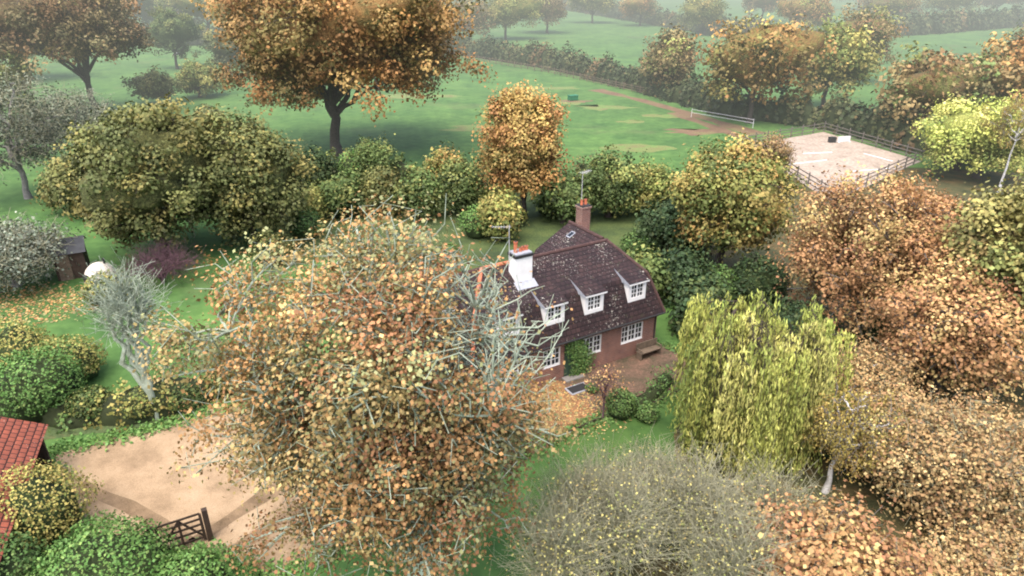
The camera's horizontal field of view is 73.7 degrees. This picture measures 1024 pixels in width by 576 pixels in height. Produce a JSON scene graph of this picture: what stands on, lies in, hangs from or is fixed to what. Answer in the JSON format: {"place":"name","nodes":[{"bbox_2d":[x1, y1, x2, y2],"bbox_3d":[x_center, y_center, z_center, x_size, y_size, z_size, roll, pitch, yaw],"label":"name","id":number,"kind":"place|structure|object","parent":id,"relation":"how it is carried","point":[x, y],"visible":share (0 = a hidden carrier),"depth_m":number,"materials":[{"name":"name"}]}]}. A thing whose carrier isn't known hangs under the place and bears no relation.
{"place":"outdoors","nodes":[
{"label":"outdoors","id":0,"kind":"place"},
{"bbox_2d":[0,0,1023,575],"bbox_3d":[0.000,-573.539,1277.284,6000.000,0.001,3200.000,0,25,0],"label":"ground","id":1,"kind":"structure","parent":0,"point":[420,134],"depth_m":94.82,"materials":[{"name":"green plant"}]},
{"bbox_2d":[0,48,38,128],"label":"tree","id":2,"kind":"object","parent":1,"relation":"on","point":[17,62],"depth_m":91.27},
{"bbox_2d":[0,325,49,374],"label":"shrub","id":3,"kind":"object","parent":1,"relation":"on","point":[6,337],"visible":0.23,"depth_m":35.99,"materials":[{"name":"green plant"}]},
{"bbox_2d":[0,417,52,560],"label":"cart shed","id":4,"kind":"structure","parent":1,"relation":"on","point":[23,441],"depth_m":27.80,"materials":[{"name":"tile"}]},
{"bbox_2d":[0,55,84,199],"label":"tree","id":5,"kind":"object","parent":1,"relation":"on","point":[16,123],"depth_m":62.85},
{"bbox_2d":[0,207,86,299],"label":"bush","id":6,"kind":"object","parent":1,"relation":"on","point":[11,251],"depth_m":45.91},
{"bbox_2d":[29,149,81,216],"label":"bush","id":7,"kind":"object","parent":1,"relation":"on","point":[51,193],"depth_m":59.38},
{"bbox_2d":[46,235,89,280],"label":"garden shed","id":8,"kind":"structure","parent":1,"relation":"on","point":[77,247],"depth_m":48.31,"materials":[{"name":"brown wood"}]},
{"bbox_2d":[28,76,117,159],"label":"tree","id":9,"kind":"object","parent":1,"relation":"on","point":[83,110],"depth_m":74.73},
{"bbox_2d":[46,345,99,382],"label":"shrub","id":10,"kind":"object","parent":1,"relation":"on","point":[92,375],"visible":0.29,"depth_m":36.07,"materials":[{"name":"green plant"}]},
{"bbox_2d":[0,0,157,115],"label":"tree","id":11,"kind":"object","parent":1,"relation":"on","point":[113,22],"depth_m":92.42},
{"bbox_2d":[82,258,116,283],"bbox_3d":[-28.968,-1.246,47.925,2.150,1.750,2.205,13,28,26],"label":"dome tent","id":12,"kind":"object","parent":1,"relation":"on","point":[96,266],"visible":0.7,"depth_m":47.42,"materials":[{"name":"fabric"}]},
{"bbox_2d":[63,247,182,419],"bbox_3d":[-17.651,2.481,31.845,4.569,9.262,4.913,-8,26,-17],"label":"tree","id":13,"kind":"object","parent":1,"relation":"on","point":[119,308],"visible":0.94,"depth_m":30.94,"materials":[{"name":"grey plant"}]},
{"bbox_2d":[43,395,231,439],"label":"grass verge","id":14,"kind":"structure","parent":1,"relation":"on","point":[52,434],"depth_m":32.68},
{"bbox_2d":[0,358,83,421],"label":"shrub","id":15,"kind":"object","parent":14,"relation":"on","point":[40,365],"visible":0.57,"depth_m":32.69,"materials":[{"name":"green plant"}]},
{"bbox_2d":[0,351,246,434],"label":"border hedge","id":16,"kind":"object","parent":14,"relation":"on","point":[49,416],"depth_m":33.01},
{"bbox_2d":[40,533,236,575],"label":"border","id":17,"kind":"object","parent":1,"relation":"on","point":[74,538],"visible":0.05,"depth_m":25.80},
{"bbox_2d":[0,540,45,575],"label":"shrub","id":18,"kind":"object","parent":17,"relation":"on","point":[9,568],"visible":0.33,"depth_m":23.56,"materials":[{"name":"green plant"}]},
{"bbox_2d":[8,478,79,549],"bbox_3d":[-18.650,8.628,25.957,3.149,2.380,3.301,0,25,0],"label":"shrub","id":19,"kind":"object","parent":17,"relation":"on","point":[33,482],"visible":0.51,"depth_m":25.67,"materials":[{"name":"yellow plant"}]},
{"bbox_2d":[45,534,161,575],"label":"shrub","id":20,"kind":"object","parent":17,"relation":"on","point":[93,560],"visible":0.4,"depth_m":23.02,"materials":[{"name":"green plant"}]},
{"bbox_2d":[166,557,228,575],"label":"shrub","id":21,"kind":"object","parent":17,"relation":"on","point":[224,573],"visible":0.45,"depth_m":23.48,"materials":[{"name":"green plant"}]},
{"bbox_2d":[53,92,239,256],"bbox_3d":[-26.772,-7.944,50.628,13.304,12.222,13.923,0,25,0],"label":"tree","id":22,"kind":"object","parent":1,"relation":"on","point":[112,125],"depth_m":47.49,"materials":[{"name":"plant"}]},
{"bbox_2d":[120,64,185,103],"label":"bush","id":23,"kind":"object","parent":1,"relation":"on","point":[151,76],"depth_m":109.82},
{"bbox_2d":[102,237,208,289],"bbox_3d":[-24.547,-1.687,47.377,6.671,3.646,5.745,-12,28,-25],"label":"shrub","id":24,"kind":"object","parent":1,"relation":"on","point":[173,261],"visible":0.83,"depth_m":47.13,"materials":[{"name":"purple plant"}]},
{"bbox_2d":[127,0,184,23],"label":"tree","id":25,"kind":"object","parent":1,"relation":"on","point":[146,4],"depth_m":214.51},
{"bbox_2d":[130,13,221,45],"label":"field hedge","id":26,"kind":"object","parent":1,"relation":"on","point":[206,27],"depth_m":197.81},
{"bbox_2d":[142,0,209,68],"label":"tree","id":27,"kind":"object","parent":1,"relation":"on","point":[174,45],"depth_m":146.75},
{"bbox_2d":[155,0,229,26],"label":"tree","id":28,"kind":"object","parent":1,"relation":"on","point":[181,6],"depth_m":197.45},
{"bbox_2d":[174,57,224,97],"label":"bush","id":29,"kind":"object","parent":1,"relation":"on","point":[192,68],"depth_m":115.16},
{"bbox_2d":[199,27,244,70],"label":"tree","id":30,"kind":"object","parent":1,"relation":"on","point":[207,35],"depth_m":136.32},
{"bbox_2d":[177,103,320,251],"bbox_3d":[-20.599,-8.890,53.574,12.184,11.476,11.319,0,25,0],"label":"tree","id":31,"kind":"object","parent":1,"relation":"on","point":[274,220],"depth_m":50.55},
{"bbox_2d":[51,402,472,575],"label":"gravel drive","id":32,"kind":"structure","parent":1,"relation":"on","point":[133,471],"depth_m":29.34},
{"bbox_2d":[73,480,195,545],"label":"wheel track","id":33,"kind":"structure","parent":32,"relation":"on","point":[129,506],"depth_m":28.00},
{"bbox_2d":[146,507,213,551],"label":"five bar gate","id":34,"kind":"structure","parent":32,"relation":"on","point":[205,516],"depth_m":25.81,"materials":[{"name":"brown wood"}]},
{"bbox_2d":[189,482,296,543],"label":"wheel track","id":35,"kind":"structure","parent":32,"relation":"on","point":[249,504],"depth_m":27.89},
{"bbox_2d":[221,499,321,556],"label":"drive rut","id":36,"kind":"structure","parent":32,"relation":"on","point":[278,526],"depth_m":27.00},
{"bbox_2d":[287,179,332,223],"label":"bush","id":37,"kind":"object","parent":1,"relation":"on","point":[319,200],"depth_m":58.44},
{"bbox_2d":[0,281,634,444],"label":"fallen leaves","id":38,"kind":"object","parent":1,"relation":"on","point":[73,312],"visible":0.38,"depth_m":43.45,"materials":[{"name":"orange plant"}]},
{"bbox_2d":[292,141,344,192],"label":"bush","id":39,"kind":"object","parent":1,"relation":"on","point":[321,162],"depth_m":64.88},
{"bbox_2d":[315,168,365,219],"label":"bush","id":40,"kind":"object","parent":1,"relation":"on","point":[348,186],"depth_m":59.18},
{"bbox_2d":[186,0,498,156],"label":"field oak","id":41,"kind":"object","parent":1,"relation":"on","point":[255,53],"depth_m":69.00,"materials":[{"name":"plant"}]},
{"bbox_2d":[128,176,578,575],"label":"oak","id":42,"kind":"object","parent":1,"relation":"on","point":[383,441],"depth_m":17.89,"materials":[{"name":"plant"}]},
{"bbox_2d":[35,338,686,575],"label":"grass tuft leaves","id":43,"kind":"object","parent":1,"relation":"on","point":[90,441],"visible":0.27,"depth_m":31.71,"materials":[{"name":"green plant"}]},
{"bbox_2d":[342,131,397,183],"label":"bush","id":44,"kind":"object","parent":1,"relation":"on","point":[383,156],"depth_m":66.40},
{"bbox_2d":[357,162,405,218],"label":"bush","id":45,"kind":"object","parent":1,"relation":"on","point":[380,177],"depth_m":59.90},
{"bbox_2d":[291,139,506,195],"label":"garden hedge","id":46,"kind":"object","parent":1,"relation":"on","point":[399,158],"depth_m":69.66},
{"bbox_2d":[387,160,446,223],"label":"bush","id":47,"kind":"object","parent":1,"relation":"on","point":[422,180],"depth_m":58.40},
{"bbox_2d":[422,139,467,191],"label":"bush","id":48,"kind":"object","parent":1,"relation":"on","point":[437,160],"depth_m":65.57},
{"bbox_2d":[433,153,488,214],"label":"bush","id":49,"kind":"object","parent":1,"relation":"on","point":[456,170],"depth_m":59.74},
{"bbox_2d":[449,0,496,36],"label":"tree","id":50,"kind":"object","parent":1,"relation":"on","point":[478,25],"depth_m":195.03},
{"bbox_2d":[270,190,690,293],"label":"lawn","id":51,"kind":"structure","parent":1,"relation":"on","point":[536,233],"depth_m":57.52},
{"bbox_2d":[290,216,320,239],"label":"shrub","id":52,"kind":"object","parent":51,"relation":"on","point":[298,236],"visible":0.59,"depth_m":55.27,"materials":[{"name":"green plant"}]},
{"bbox_2d":[464,211,487,238],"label":"shrub","id":53,"kind":"object","parent":51,"relation":"on","point":[472,234],"visible":0.49,"depth_m":55.44,"materials":[{"name":"green plant"}]},
{"bbox_2d":[471,185,529,242],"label":"bush","id":54,"kind":"object","parent":1,"relation":"on","point":[491,211],"depth_m":53.93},
{"bbox_2d":[0,148,1015,575],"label":"shrub leaves","id":55,"kind":"object","parent":1,"relation":"on","point":[40,352],"visible":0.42,"depth_m":32.06,"materials":[{"name":"green plant"}]},
{"bbox_2d":[480,0,549,39],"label":"tree","id":56,"kind":"object","parent":1,"relation":"on","point":[493,21],"depth_m":208.12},
{"bbox_2d":[468,78,574,219],"bbox_3d":[0.772,-11.448,58.176,9.000,12.196,8.600,0,25,0],"label":"tree","id":57,"kind":"object","parent":1,"relation":"on","point":[517,97],"depth_m":56.16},
{"bbox_2d":[519,0,567,32],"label":"tree","id":58,"kind":"object","parent":1,"relation":"on","point":[563,11],"depth_m":230.36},
{"bbox_2d":[425,170,665,393],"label":"house","id":59,"kind":"structure","parent":1,"relation":"on","point":[604,289],"depth_m":36.73,"materials":[{"name":"brick"}]},
{"bbox_2d":[565,337,596,376],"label":"climbing plant","id":60,"kind":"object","parent":59,"relation":"attached to","point":[580,350],"depth_m":36.64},
{"bbox_2d":[445,52,651,93],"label":"paddock fence","id":61,"kind":"object","parent":1,"relation":"on","point":[548,71],"visible":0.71,"depth_m":140.17,"materials":[{"name":"brown wood"}]},
{"bbox_2d":[507,380,596,451],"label":"fallen leaves","id":62,"kind":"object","parent":1,"relation":"on","point":[575,407],"depth_m":34.31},
{"bbox_2d":[529,165,594,225],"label":"bush","id":63,"kind":"object","parent":1,"relation":"on","point":[551,195],"depth_m":57.17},
{"bbox_2d":[566,0,617,22],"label":"tree","id":64,"kind":"object","parent":1,"relation":"on","point":[600,9],"depth_m":275.64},
{"bbox_2d":[507,382,679,461],"bbox_3d":[4.479,5.751,34.826,14.425,0.160,3.685,-14,28,-27],"label":"forecourt edging","id":65,"kind":"object","parent":1,"relation":"on","point":[575,389],"visible":0.41,"depth_m":35.51,"materials":[{"name":"grey stone"}]},
{"bbox_2d":[537,424,658,563],"bbox_3d":[3.304,7.719,25.251,4.983,5.269,5.674,0,25,0],"label":"shrub","id":66,"kind":"object","parent":1,"relation":"on","point":[590,462],"depth_m":25.23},
{"bbox_2d":[581,360,628,417],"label":"forecourt tree","id":67,"kind":"object","parent":1,"relation":"on","point":[606,387],"depth_m":32.42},
{"bbox_2d":[607,392,632,419],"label":"shrub","id":68,"kind":"object","parent":1,"relation":"on","point":[618,416],"visible":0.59,"depth_m":33.21,"materials":[{"name":"green plant"}]},
{"bbox_2d":[558,345,687,414],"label":"patio","id":69,"kind":"structure","parent":1,"relation":"on","point":[637,371],"depth_m":37.37,"materials":[{"name":"brick"}]},
{"bbox_2d":[631,364,679,417],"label":"low hedge","id":70,"kind":"object","parent":69,"relation":"on","point":[647,402],"depth_m":34.93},
{"bbox_2d":[600,144,676,152],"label":"worn patch","id":71,"kind":"object","parent":1,"relation":"on","point":[639,148],"visible":0.92,"depth_m":84.67,"materials":[{"name":"beige plant"}]},
{"bbox_2d":[618,0,660,25],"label":"tree","id":72,"kind":"object","parent":1,"relation":"on","point":[651,9],"depth_m":262.19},
{"bbox_2d":[572,148,716,262],"bbox_3d":[11.368,-8.174,58.462,11.612,5.664,22.012,0,25,0],"label":"garden hedge","id":73,"kind":"object","parent":1,"relation":"on","point":[626,159],"depth_m":60.08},
{"bbox_2d":[626,241,671,301],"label":"bush","id":74,"kind":"object","parent":1,"relation":"on","point":[645,262],"depth_m":43.73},
{"bbox_2d":[627,158,675,214],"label":"bush","id":75,"kind":"object","parent":1,"relation":"on","point":[659,181],"depth_m":59.41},
{"bbox_2d":[635,23,704,87],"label":"tree","id":76,"kind":"object","parent":1,"relation":"on","point":[680,40],"depth_m":113.26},
{"bbox_2d":[588,89,766,134],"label":"dirt track","id":77,"kind":"structure","parent":1,"relation":"on","point":[737,128],"depth_m":103.94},
{"bbox_2d":[652,237,720,308],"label":"bush","id":78,"kind":"object","parent":1,"relation":"on","point":[681,260],"depth_m":43.79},
{"bbox_2d":[663,128,721,135],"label":"worn patch","id":79,"kind":"object","parent":1,"relation":"on","point":[693,132],"visible":0.96,"depth_m":93.03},
{"bbox_2d":[560,0,824,37],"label":"hedge","id":80,"kind":"object","parent":1,"relation":"on","point":[667,15],"depth_m":258.37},
{"bbox_2d":[676,0,731,34],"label":"tree","id":81,"kind":"object","parent":1,"relation":"on","point":[695,20],"depth_m":224.31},
{"bbox_2d":[668,112,758,141],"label":"dirt track","id":82,"kind":"structure","parent":1,"relation":"on","point":[705,124],"depth_m":97.22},
{"bbox_2d":[441,27,1018,169],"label":"hedgerow","id":83,"kind":"object","parent":1,"relation":"on","point":[599,63],"depth_m":103.66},
{"bbox_2d":[741,0,780,21],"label":"tree","id":84,"kind":"object","parent":1,"relation":"on","point":[749,5],"depth_m":282.04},
{"bbox_2d":[690,9,836,123],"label":"tree","id":85,"kind":"object","parent":1,"relation":"on","point":[726,84],"depth_m":91.97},
{"bbox_2d":[691,437,841,538],"bbox_3d":[8.820,8.118,23.664,5.661,5.889,6.035,0,25,0],"label":"shrub","id":86,"kind":"object","parent":1,"relation":"on","point":[771,490],"depth_m":23.54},
{"bbox_2d":[750,129,802,173],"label":"bush","id":87,"kind":"object","parent":1,"relation":"on","point":[782,150],"depth_m":69.86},
{"bbox_2d":[774,0,838,30],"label":"tree","id":88,"kind":"object","parent":1,"relation":"on","point":[821,13],"depth_m":212.56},
{"bbox_2d":[737,472,886,575],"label":"bush","id":89,"kind":"object","parent":1,"relation":"on","point":[811,526],"depth_m":21.73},
{"bbox_2d":[792,13,888,107],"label":"tree","id":90,"kind":"object","parent":1,"relation":"on","point":[861,72],"depth_m":101.75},
{"bbox_2d":[726,479,967,575],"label":"bush","id":91,"kind":"object","parent":1,"relation":"on","point":[877,559],"depth_m":20.94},
{"bbox_2d":[824,3,911,80],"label":"tree","id":92,"kind":"object","parent":1,"relation":"on","point":[863,17],"depth_m":127.19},
{"bbox_2d":[831,328,938,415],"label":"tree","id":93,"kind":"object","parent":1,"relation":"on","point":[864,365],"depth_m":32.43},
{"bbox_2d":[853,0,925,17],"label":"tree","id":94,"kind":"object","parent":1,"relation":"on","point":[916,7],"depth_m":246.84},
{"bbox_2d":[868,40,1007,123],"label":"tree","id":95,"kind":"object","parent":1,"relation":"on","point":[910,70],"depth_m":80.85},
{"bbox_2d":[856,4,1023,36],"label":"hedge","id":96,"kind":"object","parent":1,"relation":"on","point":[919,18],"depth_m":239.72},
{"bbox_2d":[917,0,982,14],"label":"tree","id":97,"kind":"object","parent":1,"relation":"on","point":[968,5],"depth_m":280.39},
{"bbox_2d":[884,500,1023,575],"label":"tree","id":98,"kind":"object","parent":1,"relation":"on","point":[966,552],"depth_m":24.01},
{"bbox_2d":[928,151,1023,390],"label":"tree","id":99,"kind":"object","parent":1,"relation":"on","point":[1005,205],"depth_m":32.47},
{"bbox_2d":[970,31,1023,114],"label":"tree","id":100,"kind":"object","parent":1,"relation":"on","point":[1005,51],"depth_m":83.66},
{"bbox_2d":[978,94,1023,191],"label":"birch","id":101,"kind":"object","parent":1,"relation":"on","point":[1005,111],"depth_m":65.02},
{"bbox_2d":[525,395,683,522],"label":"front lawn","id":102,"kind":"structure","parent":0,"point":[660,425],"depth_m":31.73,"materials":[{"name":"green plant"}]},
{"bbox_2d":[568,167,1023,575],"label":"woodland floor","id":103,"kind":"structure","parent":0,"point":[952,182],"depth_m":32.48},
{"bbox_2d":[479,462,650,575],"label":"shrub","id":104,"kind":"object","parent":103,"relation":"on","point":[557,538],"depth_m":20.41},
{"bbox_2d":[518,442,658,575],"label":"shrub","id":105,"kind":"object","parent":103,"relation":"on","point":[572,483],"depth_m":23.38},
{"bbox_2d":[572,145,646,217],"bbox_3d":[8.364,-9.131,59.559,6.900,6.973,6.590,0,25,0],"label":"bush","id":106,"kind":"object","parent":103,"relation":"on","point":[606,163],"depth_m":58.33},
{"bbox_2d":[533,436,702,575],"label":"shrub","id":107,"kind":"object","parent":103,"relation":"on","point":[638,513],"depth_m":21.23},
{"bbox_2d":[597,427,697,550],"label":"tree","id":108,"kind":"object","parent":103,"relation":"on","point":[650,461],"depth_m":26.89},
{"bbox_2d":[591,427,723,560],"bbox_3d":[5.107,7.508,24.999,5.546,5.873,6.051,0,25,0],"label":"shrub","id":109,"kind":"object","parent":103,"relation":"on","point":[660,465],"depth_m":24.49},
{"bbox_2d":[630,188,692,257],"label":"bush","id":110,"kind":"object","parent":103,"relation":"on","point":[663,211],"depth_m":50.28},
{"bbox_2d":[664,268,739,339],"bbox_3d":[11.345,1.073,40.782,4.667,4.718,4.335,0,25,0],"label":"bush","id":111,"kind":"object","parent":103,"relation":"on","point":[700,287],"depth_m":40.13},
{"bbox_2d":[620,431,799,575],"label":"shrub","id":112,"kind":"object","parent":103,"relation":"on","point":[689,490],"depth_m":22.14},
{"bbox_2d":[661,128,810,268],"bbox_3d":[15.117,-5.235,46.857,9.565,10.600,10.570,0,25,0],"label":"tree","id":113,"kind":"object","parent":103,"relation":"on","point":[693,210],"depth_m":44.78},
{"bbox_2d":[645,466,839,575],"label":"shrub","id":114,"kind":"object","parent":103,"relation":"on","point":[740,567],"depth_m":20.58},
{"bbox_2d":[736,264,781,307],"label":"shrub","id":115,"kind":"object","parent":103,"relation":"on","point":[773,277],"visible":0.3,"depth_m":43.81,"materials":[{"name":"green plant"}]},
{"bbox_2d":[665,288,857,485],"bbox_3d":[11.443,3.858,29.982,8.508,8.680,7.170,0,25,0],"label":"willow","id":116,"kind":"object","parent":103,"relation":"on","point":[775,374],"depth_m":28.35,"materials":[{"name":"plant"}]},
{"bbox_2d":[794,374,926,493],"bbox_3d":[13.993,6.369,28.307,4.222,5.168,4.305,0,25,0],"label":"birch","id":117,"kind":"object","parent":103,"relation":"on","point":[838,429],"depth_m":27.11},
{"bbox_2d":[760,160,999,353],"bbox_3d":[20.393,-1.330,38.222,12.345,10.743,11.574,0,25,0],"label":"tree","id":118,"kind":"object","parent":103,"relation":"on","point":[833,247],"depth_m":36.73,"materials":[{"name":"plant"}]},
{"bbox_2d":[823,370,1023,545],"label":"tree","id":119,"kind":"object","parent":103,"relation":"on","point":[940,479],"depth_m":25.86,"materials":[{"name":"plant"}]},
{"bbox_2d":[855,243,1023,410],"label":"tree","id":120,"kind":"object","parent":103,"relation":"on","point":[944,301],"depth_m":32.00,"materials":[{"name":"plant"}]},
{"bbox_2d":[910,89,1023,178],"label":"tree","id":121,"kind":"object","parent":103,"relation":"on","point":[936,135],"depth_m":68.88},
{"bbox_2d":[754,132,920,199],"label":"arena sand","id":122,"kind":"structure","parent":0,"point":[851,153],"depth_m":79.31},
{"bbox_2d":[731,121,924,199],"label":"arena fence","id":123,"kind":"object","parent":122,"relation":"on","point":[862,141],"visible":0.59,"depth_m":81.93,"materials":[{"name":"grey wood"}]},
{"bbox_2d":[793,136,892,171],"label":"horse jumps","id":124,"kind":"object","parent":122,"relation":"on","point":[832,139],"visible":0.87,"depth_m":86.75,"materials":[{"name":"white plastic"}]},
{"bbox_2d":[974,0,1023,8],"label":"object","id":125,"kind":"object","parent":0,"point":[988,3],"depth_m":324.39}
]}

